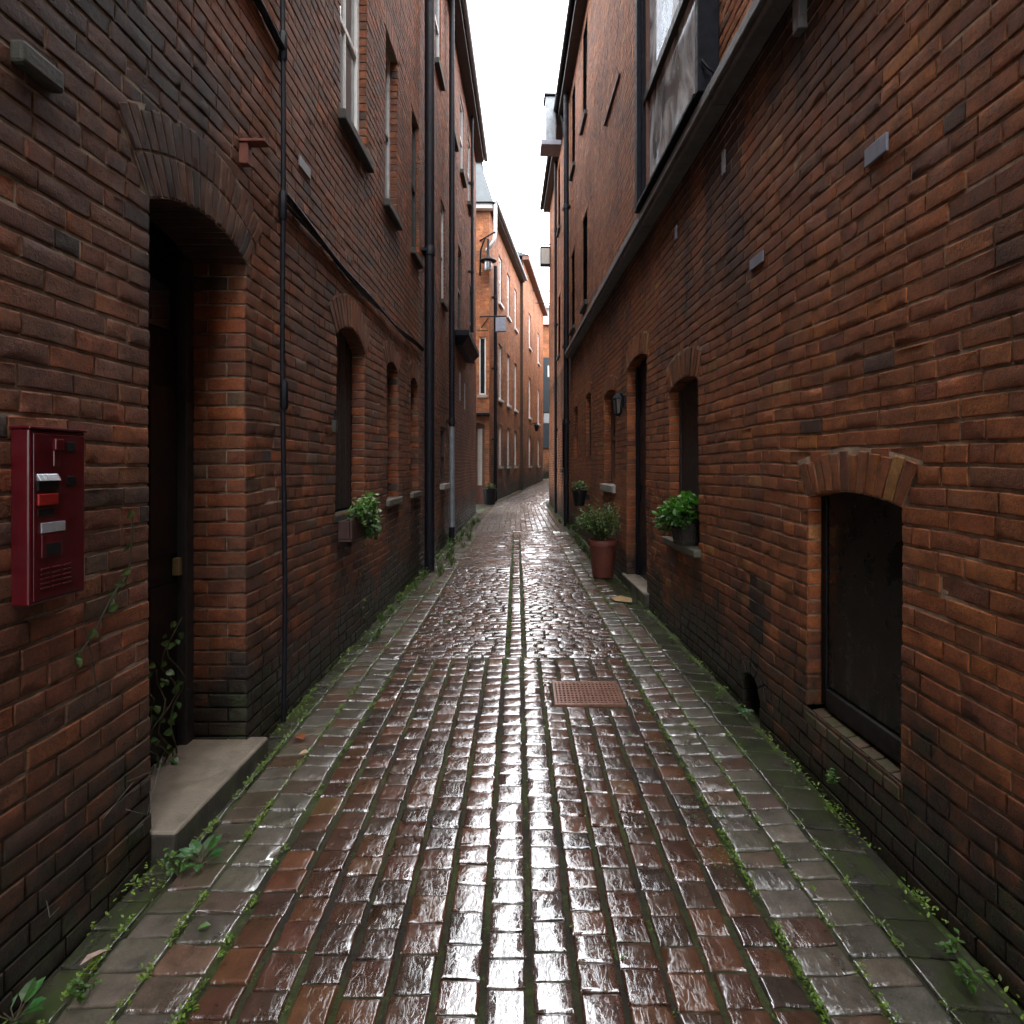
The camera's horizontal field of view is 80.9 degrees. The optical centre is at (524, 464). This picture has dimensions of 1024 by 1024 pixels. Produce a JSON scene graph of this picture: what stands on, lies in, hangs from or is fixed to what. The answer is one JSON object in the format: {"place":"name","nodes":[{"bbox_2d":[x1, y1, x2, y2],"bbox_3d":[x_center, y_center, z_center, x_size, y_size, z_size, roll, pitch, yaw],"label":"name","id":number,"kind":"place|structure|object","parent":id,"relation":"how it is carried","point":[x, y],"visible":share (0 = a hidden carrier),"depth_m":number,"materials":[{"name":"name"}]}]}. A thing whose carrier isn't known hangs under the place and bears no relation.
{"place":"outdoors","nodes":[
{"label":"outdoors","id":0,"kind":"place"},
{"bbox_2d":[10,478,1023,1023],"bbox_3d":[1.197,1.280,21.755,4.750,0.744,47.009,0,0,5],"label":"lane","id":1,"kind":"structure","parent":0,"point":[600,866],"depth_m":2.35,"materials":[{"name":"stone"}]},
{"bbox_2d":[0,976,46,1023],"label":"weed","id":2,"kind":"object","parent":1,"relation":"on","point":[28,991],"visible":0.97,"depth_m":1.74,"materials":[{"name":"green plant"}]},
{"bbox_2d":[66,972,101,1002],"bbox_3d":[-1.301,1.544,1.774,0.055,0.083,0.086,0,0,37],"label":"weed","id":3,"kind":"object","parent":1,"relation":"on","point":[82,989],"visible":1,"depth_m":1.76,"materials":[{"name":"green plant"}]},
{"bbox_2d":[80,949,109,964],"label":"fallen leaf","id":4,"kind":"object","parent":1,"relation":"on","point":[89,956],"visible":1,"depth_m":1.90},
{"bbox_2d":[161,846,192,876],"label":"weed","id":5,"kind":"object","parent":1,"relation":"on","point":[171,870],"visible":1,"depth_m":2.30,"materials":[{"name":"green plant"}]},
{"bbox_2d":[174,834,223,871],"bbox_3d":[-1.279,1.544,2.366,0.177,0.067,0.180,0,0,-11],"label":"weed","id":6,"kind":"object","parent":1,"relation":"on","point":[210,842],"visible":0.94,"depth_m":2.38,"materials":[{"name":"green plant"}]},
{"bbox_2d":[197,921,210,929],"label":"fallen leaf","id":7,"kind":"object","parent":1,"relation":"on","point":[205,924],"visible":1,"depth_m":2.02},
{"bbox_2d":[0,0,487,1023],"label":"brick building","id":8,"kind":"structure","parent":1,"relation":"on","point":[140,224],"depth_m":3.09,"materials":[{"name":"brick"}]},
{"bbox_2d":[10,39,63,93],"bbox_3d":[-1.477,-1.205,1.820,0.046,0.070,0.160,0,0,0],"label":"stone corbel","id":9,"kind":"object","parent":8,"relation":"attached to","point":[33,63],"visible":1,"depth_m":1.79,"materials":[{"name":"stone"}]},
{"bbox_2d":[9,426,87,605],"bbox_3d":[-1.452,0.148,1.845,0.077,0.524,0.228,0,0,0],"label":"wall box","id":10,"kind":"object","parent":8,"relation":"attached to","point":[47,513],"visible":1,"depth_m":1.79,"materials":[{"name":"red metal"}]},
{"bbox_2d":[75,510,134,692],"bbox_3d":[-1.465,0.473,2.100,0.058,0.615,0.294,0,0,0],"label":"creeper","id":11,"kind":"object","parent":8,"relation":"attached to","point":[113,606],"visible":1,"depth_m":2.12,"materials":[{"name":"green plant"}]},
{"bbox_2d":[46,757,163,917],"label":"dead twigs","id":12,"kind":"object","parent":8,"relation":"attached to","point":[126,809],"visible":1,"depth_m":2.21,"materials":[{"name":"plant"}]},
{"bbox_2d":[148,617,188,774],"bbox_3d":[-1.745,1.128,2.887,0.162,0.724,0.370,0,0,0],"label":"ivy","id":13,"kind":"object","parent":8,"relation":"on","point":[167,644],"visible":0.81,"depth_m":2.92,"materials":[{"name":"green plant"}]},
{"bbox_2d":[147,222,194,764],"bbox_3d":[-1.806,0.145,2.772,0.080,2.650,0.880,0,0,0],"label":"door","id":14,"kind":"structure","parent":8,"relation":"in","point":[170,426],"depth_m":3.06,"materials":[{"name":"black wood"}]},
{"bbox_2d":[238,138,269,167],"bbox_3d":[-1.416,-1.623,3.125,0.150,0.125,0.071,0,0,0],"label":"iron bracket","id":15,"kind":"object","parent":8,"relation":"attached to","point":[246,145],"visible":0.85,"depth_m":3.10,"materials":[{"name":"metal"}]},
{"bbox_2d":[253,0,287,722],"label":"conduit","id":16,"kind":"object","parent":8,"relation":"attached to","point":[280,38],"visible":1,"depth_m":3.59,"materials":[{"name":"metal"}]},
{"bbox_2d":[298,155,310,178],"bbox_3d":[-1.469,-1.985,4.000,0.010,0.070,0.200,0,0,0],"label":"wall plate","id":17,"kind":"object","parent":8,"relation":"attached to","point":[304,167],"depth_m":3.98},
{"bbox_2d":[331,410,337,431],"bbox_3d":[-1.455,-0.335,4.587,0.035,0.170,0.055,0,0,0],"label":"junction box","id":18,"kind":"object","parent":8,"relation":"attached to","point":[334,424],"visible":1,"depth_m":4.56,"materials":[{"name":"metal"}]},
{"bbox_2d":[334,330,357,523],"bbox_3d":[-1.571,-0.370,5.086,0.203,1.660,0.890,0,0,0],"label":"window","id":19,"kind":"structure","parent":8,"relation":"in","point":[343,397],"depth_m":5.27,"materials":[{"name":"glass"}]},
{"bbox_2d":[338,516,367,549],"bbox_3d":[-1.408,0.555,4.889,0.137,0.250,0.461,0,0,0],"label":"window box","id":20,"kind":"object","parent":8,"relation":"attached to","point":[350,531],"visible":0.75,"depth_m":4.67,"materials":[{"name":"wood"}]},
{"bbox_2d":[286,192,424,350],"bbox_3d":[-1.436,-1.587,6.000,0.037,0.128,4.761,0,0,0],"label":"cable","id":21,"kind":"object","parent":8,"relation":"attached to","point":[302,219],"visible":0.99,"depth_m":4.54,"materials":[{"name":"black rubber"}]},
{"bbox_2d":[338,0,374,172],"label":"window","id":22,"kind":"structure","parent":8,"relation":"in","point":[348,112],"depth_m":5.34,"materials":[{"name":"white paint"}]},
{"bbox_2d":[344,491,381,617],"bbox_3d":[-1.340,0.816,5.005,0.260,1.194,0.628,0,0,0],"label":"trailing plant","id":23,"kind":"object","parent":8,"relation":"attached to","point":[365,506],"visible":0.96,"depth_m":5.00,"materials":[{"name":"green plant"}]},
{"bbox_2d":[383,50,402,230],"bbox_3d":[-1.498,-3.647,6.570,0.189,1.905,0.681,0,0,0],"label":"window","id":24,"kind":"structure","parent":8,"relation":"in","point":[390,209],"depth_m":6.79,"materials":[{"name":"white paint"}]},
{"bbox_2d":[385,370,402,505],"bbox_3d":[-1.520,-0.362,6.620,0.214,1.595,0.681,0,0,0],"label":"window","id":25,"kind":"structure","parent":8,"relation":"in","point":[390,501],"depth_m":6.87,"materials":[{"name":"black glass"}]},
{"bbox_2d":[410,491,422,498],"bbox_3d":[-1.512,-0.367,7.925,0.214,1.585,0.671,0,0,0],"label":"window sill","id":26,"kind":"structure","parent":8,"relation":"in","point":[413,494],"depth_m":7.79,"materials":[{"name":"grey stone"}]},
{"bbox_2d":[410,118,422,268],"bbox_3d":[-1.467,-3.647,7.940,0.143,1.905,0.621,0,0,0],"label":"window","id":27,"kind":"structure","parent":8,"relation":"in","point":[414,253],"depth_m":8.14,"materials":[{"name":"grey glass"}]},
{"bbox_2d":[421,0,434,572],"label":"downpipe","id":28,"kind":"object","parent":8,"relation":"attached to","point":[428,250],"visible":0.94,"depth_m":8.36,"materials":[{"name":"metal"}]},
{"bbox_2d":[434,0,445,90],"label":"window","id":29,"kind":"structure","parent":8,"relation":"in","point":[437,63],"depth_m":10.03,"materials":[{"name":"white paint"}]},
{"bbox_2d":[441,205,448,311],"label":"window","id":30,"kind":"structure","parent":8,"relation":"in","point":[443,302],"depth_m":10.75,"materials":[{"name":"white paint"}]},
{"bbox_2d":[440,427,449,489],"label":"window","id":31,"kind":"structure","parent":8,"relation":"in","point":[443,486],"depth_m":10.66,"materials":[{"name":"black glass"}]},
{"bbox_2d":[446,0,454,543],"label":"downpipe","id":32,"kind":"object","parent":8,"relation":"attached to","point":[451,421],"visible":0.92,"depth_m":10.90,"materials":[{"name":"metal"}]},
{"bbox_2d":[455,131,458,151],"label":"window","id":33,"kind":"structure","parent":8,"relation":"in","point":[456,141],"depth_m":12.01,"materials":[{"name":"white paint"}]},
{"bbox_2d":[457,249,461,329],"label":"window","id":34,"kind":"structure","parent":8,"relation":"in","point":[459,256],"depth_m":13.35,"materials":[{"name":"black glass"}]},
{"bbox_2d":[459,372,460,400],"bbox_3d":[-1.415,-1.700,13.025,0.010,0.600,0.250,0,0,0],"label":"wall plate","id":35,"kind":"object","parent":8,"relation":"attached to","point":[459,386],"depth_m":12.92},
{"bbox_2d":[460,101,466,187],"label":"window","id":36,"kind":"structure","parent":8,"relation":"in","point":[462,173],"depth_m":13.64,"materials":[{"name":"white paint"}]},
{"bbox_2d":[467,143,470,216],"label":"window","id":37,"kind":"structure","parent":8,"relation":"in","point":[468,202],"depth_m":15.27,"materials":[{"name":"white paint"}]},
{"bbox_2d":[468,116,473,331],"bbox_3d":[-1.341,-6.000,14.899,0.141,5.400,0.092,0,0,0],"label":"downpipe","id":38,"kind":"object","parent":8,"relation":"attached to","point":[471,183],"visible":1,"depth_m":14.87,"materials":[{"name":"metal"}]},
{"bbox_2d":[469,287,474,362],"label":"window","id":39,"kind":"structure","parent":8,"relation":"in","point":[469,287],"depth_m":15.85,"materials":[{"name":"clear glass"}]},
{"bbox_2d":[295,733,305,738],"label":"fallen leaf","id":40,"kind":"object","parent":1,"relation":"on","point":[301,736],"visible":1,"depth_m":3.38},
{"bbox_2d":[368,623,382,640],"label":"weed","id":41,"kind":"object","parent":1,"relation":"on","point":[378,630],"visible":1,"depth_m":5.25,"materials":[{"name":"green plant"}]},
{"bbox_2d":[435,564,443,574],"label":"weed","id":42,"kind":"object","parent":1,"relation":"on","point":[438,572],"visible":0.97,"depth_m":8.05,"materials":[{"name":"green plant"}]},
{"bbox_2d":[440,548,451,559],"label":"weed","id":43,"kind":"object","parent":1,"relation":"on","point":[447,555],"visible":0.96,"depth_m":9.20,"materials":[{"name":"green plant"}]},
{"bbox_2d":[446,538,455,549],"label":"weed","id":44,"kind":"object","parent":1,"relation":"on","point":[453,544],"visible":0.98,"depth_m":10.22,"materials":[{"name":"green plant"}]},
{"bbox_2d":[447,554,455,564],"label":"weed","id":45,"kind":"object","parent":1,"relation":"on","point":[452,561],"visible":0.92,"depth_m":8.76,"materials":[{"name":"green plant"}]},
{"bbox_2d":[482,488,496,504],"bbox_3d":[-1.160,1.034,19.700,0.480,0.520,0.480,0,0,0],"label":"planter tub","id":46,"kind":"object","parent":1,"relation":"on","point":[489,496],"visible":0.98,"depth_m":19.53,"materials":[{"name":"black paint"}]},
{"bbox_2d":[485,483,495,488],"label":"potted plant","id":47,"kind":"object","parent":46,"relation":"in","point":[488,486],"visible":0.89,"depth_m":19.65,"materials":[{"name":"green plant"}]},
{"bbox_2d":[476,162,527,503],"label":"brick house","id":48,"kind":"structure","parent":1,"relation":"on","point":[511,276],"depth_m":22.31,"materials":[{"name":"brick"}]},
{"bbox_2d":[476,423,484,503],"bbox_3d":[-1.615,-0.025,20.765,0.510,2.850,0.070,0,0,0],"label":"door","id":49,"kind":"structure","parent":48,"relation":"in","point":[480,428],"depth_m":20.75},
{"bbox_2d":[477,337,487,397],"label":"window","id":50,"kind":"structure","parent":48,"relation":"in","point":[482,340],"depth_m":20.65,"materials":[{"name":"white paint"}]},
{"bbox_2d":[479,231,496,275],"bbox_3d":[-1.265,-7.183,20.279,0.630,1.383,0.699,0,0,0],"label":"street lamp","id":51,"kind":"object","parent":48,"relation":"attached to","point":[488,261],"visible":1,"depth_m":20.18,"materials":[{"name":"metal"}]},
{"bbox_2d":[486,204,496,250],"bbox_3d":[-1.141,-8.047,20.370,0.454,1.508,0.155,0,0,33],"label":"gutter outlet","id":52,"kind":"object","parent":48,"relation":"attached to","point":[493,241],"visible":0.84,"depth_m":20.25,"materials":[{"name":"white paint"}]},
{"bbox_2d":[480,315,506,331],"bbox_3d":[-1.085,-4.827,20.500,0.934,0.555,0.160,0,0,0],"label":"box sign","id":53,"kind":"object","parent":48,"relation":"attached to","point":[500,324],"visible":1,"depth_m":20.42,"materials":[{"name":"paint"}]},
{"bbox_2d":[492,266,496,501],"bbox_3d":[-1.067,-2.850,21.135,0.190,8.300,0.156,0,0,7],"label":"downpipe","id":54,"kind":"object","parent":48,"relation":"attached to","point":[494,368],"visible":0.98,"depth_m":21.08,"materials":[{"name":"metal"}]},
{"bbox_2d":[498,258,503,309],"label":"window","id":55,"kind":"structure","parent":48,"relation":"in","point":[499,302],"depth_m":23.23,"materials":[{"name":"white paint"}]},
{"bbox_2d":[498,345,503,403],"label":"window","id":56,"kind":"structure","parent":48,"relation":"in","point":[500,400],"depth_m":23.23,"materials":[{"name":"white paint"}]},
{"bbox_2d":[498,425,503,468],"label":"window","id":57,"kind":"structure","parent":48,"relation":"in","point":[500,467],"depth_m":23.23,"materials":[{"name":"white paint"}]},
{"bbox_2d":[507,275,511,322],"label":"window","id":58,"kind":"structure","parent":48,"relation":"in","point":[508,316],"depth_m":25.30,"materials":[{"name":"white paint"}]},
{"bbox_2d":[507,355,511,408],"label":"window","id":59,"kind":"structure","parent":48,"relation":"in","point":[509,406],"depth_m":25.30,"materials":[{"name":"white paint"}]},
{"bbox_2d":[507,428,511,468],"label":"window","id":60,"kind":"structure","parent":48,"relation":"in","point":[508,467],"depth_m":25.30,"materials":[{"name":"white paint"}]},
{"bbox_2d":[514,290,518,333],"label":"window","id":61,"kind":"structure","parent":48,"relation":"in","point":[515,328],"depth_m":27.43,"materials":[{"name":"white paint"}]},
{"bbox_2d":[514,365,518,412],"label":"window","id":62,"kind":"structure","parent":48,"relation":"in","point":[515,410],"depth_m":27.57,"materials":[{"name":"white paint"}]},
{"bbox_2d":[514,431,518,467],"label":"window","id":63,"kind":"structure","parent":48,"relation":"in","point":[515,466],"depth_m":27.55,"materials":[{"name":"white paint"}]},
{"bbox_2d":[3,532,1023,1023],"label":"moss","id":64,"kind":"object","parent":1,"relation":"on","point":[819,1002],"visible":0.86,"depth_m":2.35,"materials":[{"name":"green plant"}]},
{"bbox_2d":[412,580,418,588],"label":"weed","id":65,"kind":"object","parent":64,"relation":"on","point":[415,587],"visible":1,"depth_m":7.26,"materials":[{"name":"green plant"}]},
{"bbox_2d":[517,251,547,489],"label":"brick house","id":66,"kind":"structure","parent":1,"relation":"on","point":[533,312],"depth_m":32.10,"materials":[{"name":"brick"}]},
{"bbox_2d":[529,316,531,351],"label":"window","id":67,"kind":"structure","parent":66,"relation":"in","point":[530,349],"depth_m":32.07,"materials":[{"name":"white paint"}]},
{"bbox_2d":[529,379,531,419],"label":"window","id":68,"kind":"structure","parent":66,"relation":"in","point":[530,418],"depth_m":32.07,"materials":[{"name":"white paint"}]},
{"bbox_2d":[529,436,531,467],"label":"window","id":69,"kind":"structure","parent":66,"relation":"in","point":[529,436],"depth_m":32.02,"materials":[{"name":"white paint"}]},
{"bbox_2d":[531,423,538,430],"bbox_3d":[0.466,-2.037,32.117,0.576,0.474,0.262,0,0,21],"label":"wall lantern","id":70,"kind":"object","parent":66,"relation":"attached to","point":[536,425],"depth_m":32.00,"materials":[{"name":"paint"}]},
{"bbox_2d":[543,316,548,478],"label":"brick house","id":71,"kind":"structure","parent":1,"relation":"on","point":[545,397],"depth_m":42.92,"materials":[{"name":"brick"}]},
{"bbox_2d":[552,681,625,706],"bbox_3d":[0.419,1.542,4.030,0.458,0.042,0.390,0,0,0],"label":"drain cover","id":72,"kind":"object","parent":1,"relation":"on","point":[588,693],"visible":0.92,"depth_m":3.99,"materials":[{"name":"brown metal"}]},
{"bbox_2d":[588,538,617,577],"bbox_3d":[1.030,1.227,7.930,0.406,0.485,0.406,0,0,0],"label":"flower pot","id":73,"kind":"object","parent":1,"relation":"on","point":[603,554],"visible":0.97,"depth_m":7.79,"materials":[{"name":"ceramic"}]},
{"bbox_2d":[572,499,621,540],"bbox_3d":[1.002,0.731,7.934,0.712,0.606,0.875,0,0,0],"label":"potted shrub","id":74,"kind":"object","parent":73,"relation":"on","point":[599,530],"visible":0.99,"depth_m":7.83,"materials":[{"name":"green plant"}]},
{"bbox_2d":[611,595,631,601],"bbox_3d":[1.075,1.480,6.640,0.230,0.016,0.280,0,0,0],"label":"card scrap","id":75,"kind":"object","parent":1,"relation":"on","point":[622,598],"visible":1,"depth_m":6.62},
{"bbox_2d":[738,708,753,715],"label":"weed","id":76,"kind":"object","parent":1,"relation":"on","point":[746,709],"visible":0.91,"depth_m":3.73,"materials":[{"name":"green plant"}]},
{"bbox_2d":[540,0,1023,1011],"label":"brick building","id":77,"kind":"structure","parent":1,"relation":"on","point":[822,414],"depth_m":2.86,"materials":[{"name":"brick"}]},
{"bbox_2d":[540,244,549,266],"bbox_3d":[0.679,-6.995,19.973,0.364,0.750,0.230,0,0,0],"label":"box sign","id":78,"kind":"object","parent":77,"relation":"attached to","point":[544,256],"visible":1,"depth_m":19.86,"materials":[{"name":"paint"}]},
{"bbox_2d":[540,93,563,156],"bbox_3d":[0.717,-8.550,15.043,0.674,1.300,0.688,0,0,0],"label":"ventilation box","id":79,"kind":"object","parent":77,"relation":"on","point":[550,146],"visible":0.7,"depth_m":14.88,"materials":[{"name":"metal"}]},
{"bbox_2d":[554,162,557,512],"bbox_3d":[0.883,-3.650,17.089,0.118,10.100,0.106,0,0,0],"label":"downpipe","id":80,"kind":"object","parent":77,"relation":"attached to","point":[555,338],"visible":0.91,"depth_m":17.06,"materials":[{"name":"metal"}]},
{"bbox_2d":[556,167,560,237],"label":"window","id":81,"kind":"structure","parent":77,"relation":"in","point":[559,226],"depth_m":16.96,"materials":[{"name":"glass"}]},
{"bbox_2d":[556,294,560,360],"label":"window","id":82,"kind":"structure","parent":77,"relation":"in","point":[558,356],"depth_m":16.96,"materials":[{"name":"glass"}]},
{"bbox_2d":[560,419,563,471],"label":"window","id":83,"kind":"structure","parent":77,"relation":"in","point":[561,470],"depth_m":15.84,"materials":[{"name":"glass"}]},
{"bbox_2d":[563,92,570,525],"bbox_3d":[0.971,-3.625,13.941,0.162,10.150,0.158,0,0,0],"label":"downpipe","id":84,"kind":"object","parent":77,"relation":"attached to","point":[566,208],"visible":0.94,"depth_m":13.88,"materials":[{"name":"metal"}]},
{"bbox_2d":[569,249,574,334],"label":"window","id":85,"kind":"structure","parent":77,"relation":"in","point":[572,328],"depth_m":13.60,"materials":[{"name":"glass"}]},
{"bbox_2d":[569,86,575,180],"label":"window","id":86,"kind":"structure","parent":77,"relation":"in","point":[573,97],"depth_m":13.51,"materials":[{"name":"glass"}]},
{"bbox_2d":[572,490,588,505],"bbox_3d":[1.005,0.600,10.888,0.321,0.280,0.280,0,0,0],"label":"wall pot","id":87,"kind":"object","parent":77,"relation":"attached to","point":[579,496],"depth_m":10.80,"materials":[{"name":"black paint"}]},
{"bbox_2d":[571,480,589,491],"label":"potted plant","id":88,"kind":"object","parent":87,"relation":"in","point":[580,485],"visible":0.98,"depth_m":10.85,"materials":[{"name":"green plant"}]},
{"bbox_2d":[579,15,587,134],"bbox_3d":[1.138,-7.405,11.403,0.122,1.890,0.740,0,0,-2],"label":"window","id":89,"kind":"structure","parent":77,"relation":"in","point":[585,33],"depth_m":11.60,"materials":[{"name":"glass"}]},
{"bbox_2d":[579,212,587,313],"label":"window","id":90,"kind":"structure","parent":77,"relation":"in","point":[581,311],"depth_m":11.60,"materials":[{"name":"glass"}]},
{"bbox_2d":[589,395,590,455],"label":"window","id":91,"kind":"structure","parent":77,"relation":"in","point":[590,395],"depth_m":11.17,"materials":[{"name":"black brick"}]},
{"bbox_2d":[600,392,615,492],"bbox_3d":[1.287,-0.365,8.772,0.220,1.510,1.070,0,0,-2],"label":"window","id":92,"kind":"structure","parent":77,"relation":"in","point":[608,487],"depth_m":9.18,"materials":[{"name":"black glass"}]},
{"bbox_2d":[612,392,625,415],"bbox_3d":[1.186,-0.775,7.612,0.177,0.310,0.142,0,0,0],"label":"wall lantern","id":93,"kind":"object","parent":77,"relation":"attached to","point":[619,401],"depth_m":7.57,"materials":[{"name":"paint"}]},
{"bbox_2d":[636,357,646,580],"bbox_3d":[1.440,0.050,6.971,0.080,2.660,1.080,0,0,-2],"label":"door","id":94,"kind":"structure","parent":77,"relation":"in","point":[641,380],"depth_m":7.33,"materials":[{"name":"wood"}]},
{"bbox_2d":[674,225,676,240],"bbox_3d":[1.339,-2.060,5.327,0.010,0.120,0.060,0,0,-2],"label":"wall plate","id":95,"kind":"object","parent":77,"relation":"attached to","point":[675,233],"depth_m":5.32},
{"bbox_2d":[635,0,718,213],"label":"bay window","id":96,"kind":"structure","parent":77,"relation":"in","point":[685,38],"depth_m":5.45,"materials":[{"name":"glass"}]},
{"bbox_2d":[662,378,701,557],"bbox_3d":[1.400,-0.028,5.149,0.205,1.505,0.940,0,0,-2],"label":"window","id":97,"kind":"structure","parent":77,"relation":"in","point":[688,398],"depth_m":5.29,"materials":[{"name":"glass"}]},
{"bbox_2d":[670,517,699,545],"bbox_3d":[1.357,0.550,5.017,0.285,0.220,0.283,0,0,0],"label":"flower pot","id":98,"kind":"object","parent":77,"relation":"on","point":[689,535],"visible":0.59,"depth_m":4.91,"materials":[{"name":"plastic"}]},
{"bbox_2d":[652,490,699,533],"bbox_3d":[1.298,0.413,5.061,0.426,0.399,0.576,0,0,0],"label":"potted plant","id":99,"kind":"object","parent":98,"relation":"in","point":[683,509],"visible":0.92,"depth_m":4.96,"materials":[{"name":"green plant"}]},
{"bbox_2d":[721,149,725,175],"bbox_3d":[1.379,-2.100,4.167,0.010,0.160,0.060,0,0,-2],"label":"wall plate","id":100,"kind":"object","parent":77,"relation":"attached to","point":[723,162],"depth_m":4.16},
{"bbox_2d":[750,250,763,270],"bbox_3d":[1.398,-1.232,3.623,0.010,0.065,0.190,0,0,-2],"label":"wall plate","id":101,"kind":"object","parent":77,"relation":"attached to","point":[757,260],"depth_m":3.60,"materials":[{"name":"metal"}]},
{"bbox_2d":[793,0,807,36],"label":"iron bracket","id":102,"kind":"object","parent":77,"relation":"attached to","point":[800,23],"visible":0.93,"depth_m":3.02,"materials":[{"name":"metal"}]},
{"bbox_2d":[826,768,839,785],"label":"weed","id":103,"kind":"object","parent":77,"relation":"attached to","point":[830,775],"visible":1,"depth_m":2.73,"materials":[{"name":"green plant"}]},
{"bbox_2d":[805,492,903,799],"bbox_3d":[1.505,0.700,2.676,0.146,1.200,0.770,0,0,-2],"label":"window","id":104,"kind":"structure","parent":77,"relation":"in","point":[862,590],"depth_m":2.69,"materials":[{"name":"black paint"}]},
{"bbox_2d":[864,132,888,167],"bbox_3d":[1.437,-1.288,2.456,0.012,0.075,0.145,0,0,-2],"label":"wall plate","id":105,"kind":"object","parent":77,"relation":"attached to","point":[876,149],"depth_m":2.44,"materials":[{"name":"metal"}]},
{"bbox_2d":[934,928,964,956],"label":"weed","id":106,"kind":"object","parent":1,"relation":"on","point":[950,944],"visible":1,"depth_m":1.93,"materials":[{"name":"green plant"}]},
{"bbox_2d":[950,955,994,993],"bbox_3d":[1.343,1.534,1.797,0.108,0.103,0.068,0,0,5],"label":"weed","id":107,"kind":"object","parent":1,"relation":"on","point":[968,977],"visible":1,"depth_m":1.80,"materials":[{"name":"green plant"}]},
{"bbox_2d":[467,0,568,304],"label":"sky","id":108,"kind":"structure","parent":0,"point":[517,44],"materials":[{"name":"white"}]}
]}

